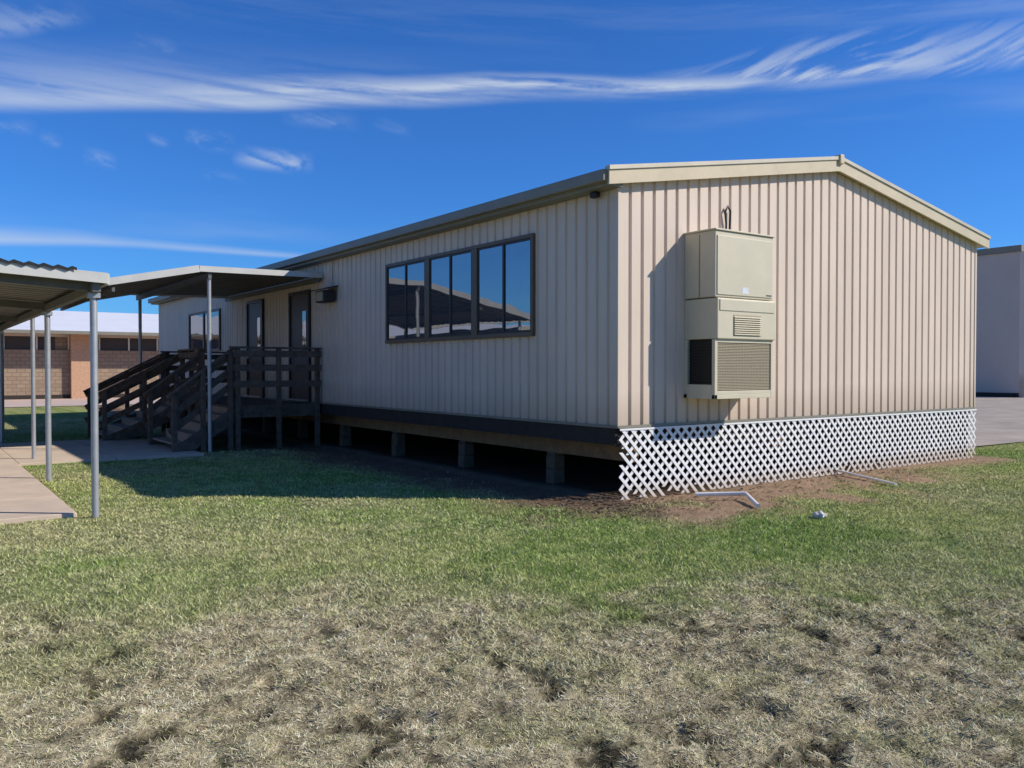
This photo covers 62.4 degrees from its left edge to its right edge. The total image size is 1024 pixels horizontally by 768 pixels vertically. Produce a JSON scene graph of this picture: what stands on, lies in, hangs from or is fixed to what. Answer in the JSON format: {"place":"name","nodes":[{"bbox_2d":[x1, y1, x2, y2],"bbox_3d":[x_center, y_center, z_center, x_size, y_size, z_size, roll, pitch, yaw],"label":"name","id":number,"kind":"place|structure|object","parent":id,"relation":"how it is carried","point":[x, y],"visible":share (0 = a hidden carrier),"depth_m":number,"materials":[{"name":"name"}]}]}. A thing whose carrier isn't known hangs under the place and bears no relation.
{"place":"outdoors","nodes":[
{"label":"outdoors","id":0,"kind":"place"},
{"bbox_2d":[4,349,158,395],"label":"brick wall","id":1,"kind":"structure","parent":0,"point":[17,371],"depth_m":44.89,"materials":[{"name":"brown brick"}]},
{"bbox_2d":[4,397,160,406],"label":"pale pavement","id":2,"kind":"structure","parent":0,"point":[41,402],"depth_m":39.94,"materials":[{"name":"beige concrete"}]},
{"bbox_2d":[8,311,158,332],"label":"roof","id":3,"kind":"structure","parent":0,"point":[80,321],"depth_m":47.61,"materials":[{"name":"white metal"}]},
{"bbox_2d":[0,437,203,465],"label":"concrete path","id":4,"kind":"structure","parent":0,"point":[76,451],"depth_m":16.06,"materials":[{"name":"beige concrete"}]},
{"bbox_2d":[0,57,933,239],"bbox_3d":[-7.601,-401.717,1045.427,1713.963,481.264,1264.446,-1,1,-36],"label":"cloud","id":5,"kind":"structure","parent":0,"point":[228,97],"depth_m":1368.90,"materials":[{"name":"white"}]},
{"bbox_2d":[0,404,1023,767],"bbox_3d":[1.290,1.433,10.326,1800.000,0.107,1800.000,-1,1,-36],"label":"ground","id":6,"kind":"structure","parent":0,"point":[504,468],"depth_m":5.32,"materials":[{"name":"green plant"}]},
{"bbox_2d":[0,448,76,523],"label":"concrete walkway","id":7,"kind":"structure","parent":6,"relation":"on","point":[25,495],"depth_m":10.21,"materials":[{"name":"beige concrete"}]},
{"bbox_2d":[0,258,109,517],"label":"walkway canopy","id":8,"kind":"object","parent":7,"relation":"on","point":[29,290],"visible":0.94,"depth_m":9.11,"materials":[{"name":"metal"}]},
{"bbox_2d":[70,334,89,398],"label":"brick pillars","id":9,"kind":"structure","parent":6,"relation":"on","point":[79,364],"depth_m":45.27,"materials":[{"name":"orange brick"}]},
{"bbox_2d":[55,337,69,349],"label":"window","id":10,"kind":"structure","parent":9,"relation":"on","point":[61,343],"depth_m":45.23,"materials":[{"name":"black glass"}]},
{"bbox_2d":[4,333,158,338],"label":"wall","id":11,"kind":"structure","parent":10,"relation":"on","point":[68,335],"depth_m":46.15,"materials":[{"name":"beige paint"}]},
{"bbox_2d":[4,394,124,399],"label":"base band","id":12,"kind":"object","parent":9,"relation":"attached to","point":[12,397],"depth_m":44.49,"materials":[{"name":"beige concrete"}]},
{"bbox_2d":[4,336,158,350],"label":"window strip","id":13,"kind":"object","parent":9,"relation":"on","point":[23,343],"depth_m":46.44,"materials":[{"name":"glass"}]},
{"bbox_2d":[36,336,157,350],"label":"mullions","id":14,"kind":"object","parent":9,"relation":"attached to","point":[98,344],"visible":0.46,"depth_m":46.17,"materials":[{"name":"red brick"}]},
{"bbox_3d":[-41.977,-2.442,31.184,74.000,0.040,1.600,-1,1,-36],"label":"soffit","id":15,"kind":"object","parent":9,"relation":"on","visible":0},
{"bbox_2d":[4,329,158,335],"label":"eave fascia","id":16,"kind":"structure","parent":15,"relation":"attached to","point":[77,332],"depth_m":44.05,"materials":[{"name":"metal"}]},
{"bbox_2d":[2,265,322,458],"bbox_3d":[-8.019,-0.525,18.447,5.586,3.585,6.332,-1,1,-36],"label":"entrance canopy","id":17,"kind":"object","parent":6,"relation":"on","point":[207,282],"visible":0.69,"depth_m":17.39,"materials":[{"name":"metal"}]},
{"bbox_2d":[83,346,321,451],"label":"wooden deck","id":18,"kind":"structure","parent":6,"relation":"on","point":[174,403],"depth_m":17.50,"materials":[{"name":"brown wood"}]},
{"bbox_2d":[188,412,873,483],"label":"block piers","id":19,"kind":"structure","parent":6,"relation":"on","point":[555,469],"depth_m":13.90,"materials":[{"name":"concrete"}]},
{"bbox_2d":[282,414,885,461],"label":"floor beam","id":20,"kind":"structure","parent":19,"relation":"on","point":[602,451],"depth_m":13.15,"materials":[{"name":"brown wood"}]},
{"bbox_2d":[185,393,968,446],"bbox_3d":[-1.870,0.446,22.222,8.730,0.228,22.950,-1,1,-36],"label":"rim board","id":21,"kind":"object","parent":20,"relation":"on","point":[599,435],"visible":0.5,"depth_m":12.47,"materials":[{"name":"brown wood"}]},
{"bbox_2d":[159,189,614,424],"bbox_3d":[-5.394,-1.121,19.640,0.026,2.965,23.000,-1,1,-36],"label":"long wall siding","id":22,"kind":"object","parent":21,"relation":"on","point":[559,366],"visible":0.52,"depth_m":12.86,"materials":[{"name":"metal"}]},
{"bbox_2d":[188,308,220,350],"bbox_3d":[-8.918,-1.521,24.490,0.050,1.160,3.100,-1,1,-36],"label":"frame","id":23,"kind":"object","parent":22,"relation":"attached to","point":[203,313],"visible":0.73,"depth_m":24.44,"materials":[{"name":"brown metal"}]},
{"bbox_2d":[190,311,218,348],"bbox_3d":[-8.906,-1.521,24.498,0.017,1.040,3.000,-1,1,-36],"label":"pane","id":24,"kind":"object","parent":23,"relation":"attached to","point":[196,331],"visible":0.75,"depth_m":24.64,"materials":[{"name":"clear glass"}]},
{"bbox_2d":[246,299,264,397],"bbox_3d":[-6.346,-0.864,20.900,0.060,2.405,1.170,-1,1,-36],"label":"door rear","id":25,"kind":"structure","parent":22,"relation":"attached to","point":[262,339],"depth_m":20.57,"materials":[{"name":"black metal"}]},
{"bbox_2d":[248,302,260,395],"bbox_3d":[-6.334,-0.839,20.909,0.028,2.315,1.050,-1,1,-36],"label":"door leaf","id":26,"kind":"object","parent":25,"relation":"attached to","point":[254,311],"visible":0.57,"depth_m":20.97,"materials":[{"name":"paint"}]},
{"bbox_2d":[288,289,310,401],"bbox_3d":[-4.657,-0.821,18.543,0.060,2.405,1.170,-1,1,-36],"label":"door","id":27,"kind":"structure","parent":22,"relation":"in","point":[298,304],"depth_m":18.52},
{"bbox_2d":[311,260,337,302],"bbox_3d":[-3.764,-2.082,17.014,0.360,0.890,0.560,-1,1,-36],"label":"wall floodlight","id":28,"kind":"object","parent":22,"relation":"attached to","point":[324,296],"depth_m":16.87,"materials":[{"name":"metal"}]},
{"bbox_2d":[385,233,534,343],"bbox_3d":[-0.979,-1.396,13.393,0.060,1.410,4.390,-1,1,-36],"label":"window band","id":29,"kind":"object","parent":22,"relation":"attached to","point":[484,291],"depth_m":13.05,"materials":[{"name":"blue glass"}]},
{"bbox_2d":[385,233,534,343],"bbox_3d":[-0.979,-1.396,13.393,0.060,1.410,4.390,-1,1,-36],"label":"window frame","id":30,"kind":"structure","parent":29,"relation":"in","point":[473,249],"depth_m":12.84,"materials":[{"name":"brown metal"}]},
{"bbox_2d":[206,393,974,428],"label":"sill trim","id":31,"kind":"structure","parent":20,"relation":"on","point":[656,425],"depth_m":12.44,"materials":[{"name":"metal"}]},
{"bbox_2d":[286,398,308,400],"bbox_3d":[-4.682,0.345,18.546,0.120,0.028,1.150,-1,1,-36],"label":"threshold","id":32,"kind":"object","parent":31,"relation":"on","point":[296,399],"visible":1,"depth_m":18.43,"materials":[{"name":"metal"}]},
{"bbox_2d":[614,188,976,427],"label":"corner trim","id":33,"kind":"structure","parent":31,"relation":"on","point":[617,385],"depth_m":10.29,"materials":[{"name":"metal"}]},
{"bbox_2d":[621,172,975,425],"bbox_3d":[4.852,-1.368,12.842,8.740,3.704,0.026,-1,1,-36],"label":"gable wall siding","id":34,"kind":"object","parent":31,"relation":"on","point":[873,295],"visible":0.78,"depth_m":12.61,"materials":[{"name":"metal"}]},
{"bbox_2d":[684,206,775,398],"bbox_3d":[2.953,-1.107,11.122,1.415,2.574,0.568,-1,1,-36],"label":"wall air conditioner","id":35,"kind":"object","parent":34,"relation":"attached to","point":[730,312],"depth_m":10.80,"materials":[{"name":"metal"}]},
{"bbox_2d":[717,235,772,297],"bbox_3d":[2.995,-1.495,10.847,1.080,0.740,0.011,-1,1,-36],"label":"upper door panel","id":36,"kind":"structure","parent":35,"relation":"in","point":[741,262],"depth_m":10.82,"materials":[{"name":"beige metal"}]},
{"bbox_2d":[608,160,988,248],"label":"gable trim","id":37,"kind":"structure","parent":34,"relation":"attached to","point":[636,175],"depth_m":11.92,"materials":[{"name":"beige metal"}]},
{"bbox_2d":[186,411,967,455],"bbox_3d":[-1.831,0.799,22.287,8.660,0.800,22.900,-1,1,-36],"label":"skirt","id":38,"kind":"object","parent":6,"relation":"on","point":[876,441],"visible":0.04,"depth_m":16.24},
{"bbox_2d":[468,468,935,528],"bbox_3d":[3.210,1.393,11.316,7.774,0.054,3.094,-1,1,-36],"label":"dirt patch","id":39,"kind":"object","parent":6,"relation":"on","point":[614,503],"visible":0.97,"depth_m":10.15,"materials":[{"name":"brown soil"}]},
{"bbox_2d":[695,492,759,507],"bbox_3d":[2.706,1.372,10.213,0.488,0.100,0.928,-1,1,-36],"label":"drain pipe","id":40,"kind":"object","parent":6,"relation":"on","point":[752,500],"visible":1,"depth_m":10.37,"materials":[{"name":"plastic"}]},
{"bbox_2d":[618,411,975,499],"bbox_3d":[4.875,0.943,12.851,8.797,0.872,0.014,-1,1,-36],"label":"lattice skirting","id":41,"kind":"object","parent":6,"relation":"on","point":[651,467],"visible":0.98,"depth_m":12.18,"materials":[{"name":"white plastic"}]},
{"bbox_2d":[620,409,976,430],"bbox_3d":[4.882,0.513,12.834,8.780,0.023,0.006,-1,1,-36],"label":"edge strip","id":42,"kind":"object","parent":41,"relation":"attached to","point":[786,420],"visible":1,"depth_m":12.08,"materials":[{"name":"white plastic"}]},
{"bbox_2d":[812,511,826,518],"bbox_3d":[3.299,1.411,9.068,0.128,0.105,0.134,-1,1,-36],"label":"rock","id":43,"kind":"object","parent":6,"relation":"on","point":[819,514],"visible":0.98,"depth_m":9.04,"materials":[{"name":"white stone"}]},
{"bbox_2d":[814,469,896,485],"bbox_3d":[4.808,1.339,12.269,0.573,0.054,1.655,0,1,-10],"label":"condensate pipe","id":44,"kind":"object","parent":6,"relation":"on","point":[867,477],"visible":0.86,"depth_m":12.23,"materials":[{"name":"plastic"}]},
{"bbox_2d":[968,396,1023,446],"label":"gravel lot","id":45,"kind":"structure","parent":6,"relation":"on","point":[999,420],"depth_m":26.11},
{"bbox_2d":[976,392,1018,397],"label":"base","id":46,"kind":"object","parent":45,"relation":"on","point":[985,394],"visible":0.18,"depth_m":47.95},
{"bbox_2d":[976,251,1019,392],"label":"block","id":47,"kind":"structure","parent":45,"relation":"on","point":[997,321],"depth_m":47.85,"materials":[{"name":"beige paint"}]},
{"bbox_2d":[977,245,1023,255],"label":"parapet cap","id":48,"kind":"object","parent":47,"relation":"on","point":[1005,249],"visible":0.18,"depth_m":47.59,"materials":[{"name":"metal"}]},
{"bbox_2d":[1019,251,1023,397],"bbox_3d":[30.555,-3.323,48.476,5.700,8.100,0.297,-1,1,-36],"label":"pilaster","id":49,"kind":"object","parent":45,"relation":"on","point":[1021,355],"visible":1,"depth_m":46.84,"materials":[{"name":"metal"}]},
{"bbox_2d":[0,0,1023,313],"label":"sky","id":50,"kind":"structure","parent":0,"point":[115,189],"materials":[{"name":"blue"}]},
{"bbox_2d":[618,409,969,433],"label":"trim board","id":51,"kind":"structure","parent":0,"point":[689,428],"depth_m":12.12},
{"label":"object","id":52,"kind":"object","parent":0,"visible":0},
{"bbox_2d":[154,171,982,302],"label":"roof","id":53,"kind":"structure","parent":52,"relation":"on","point":[977,245],"depth_m":13.82,"materials":[{"name":"grey metal"}]},
{"bbox_2d":[151,182,622,304],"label":"soffit","id":54,"kind":"structure","parent":53,"relation":"attached to","point":[579,193],"depth_m":12.76,"materials":[{"name":"metal"}]},
{"bbox_2d":[590,191,599,198],"bbox_3d":[1.026,-2.336,10.463,0.090,0.075,0.120,-1,1,-36],"label":"eave floodlight","id":55,"kind":"object","parent":54,"relation":"attached to","point":[595,195],"visible":1,"depth_m":10.42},
{"bbox_2d":[148,169,982,302],"bbox_3d":[-1.841,-2.699,22.168,9.420,0.140,23.180,-1,1,-36],"label":"gutter","id":56,"kind":"object","parent":53,"relation":"attached to","point":[570,184],"visible":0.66,"depth_m":12.64,"materials":[{"name":"metal"}]},
{"bbox_2d":[605,156,990,238],"bbox_3d":[4.913,-3.004,12.727,9.300,0.830,0.085,-1,1,-36],"label":"gable trim cap","id":57,"kind":"object","parent":53,"relation":"attached to","point":[674,164],"visible":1,"depth_m":11.94,"materials":[{"name":"beige metal"}]},
{"bbox_2d":[835,154,843,164],"bbox_3d":[4.918,-3.369,12.714,0.100,0.140,0.120,-1,1,-36],"label":"ridge cap","id":58,"kind":"object","parent":53,"relation":"on","point":[841,159],"visible":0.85,"depth_m":12.66,"materials":[{"name":"beige metal"}]}
]}

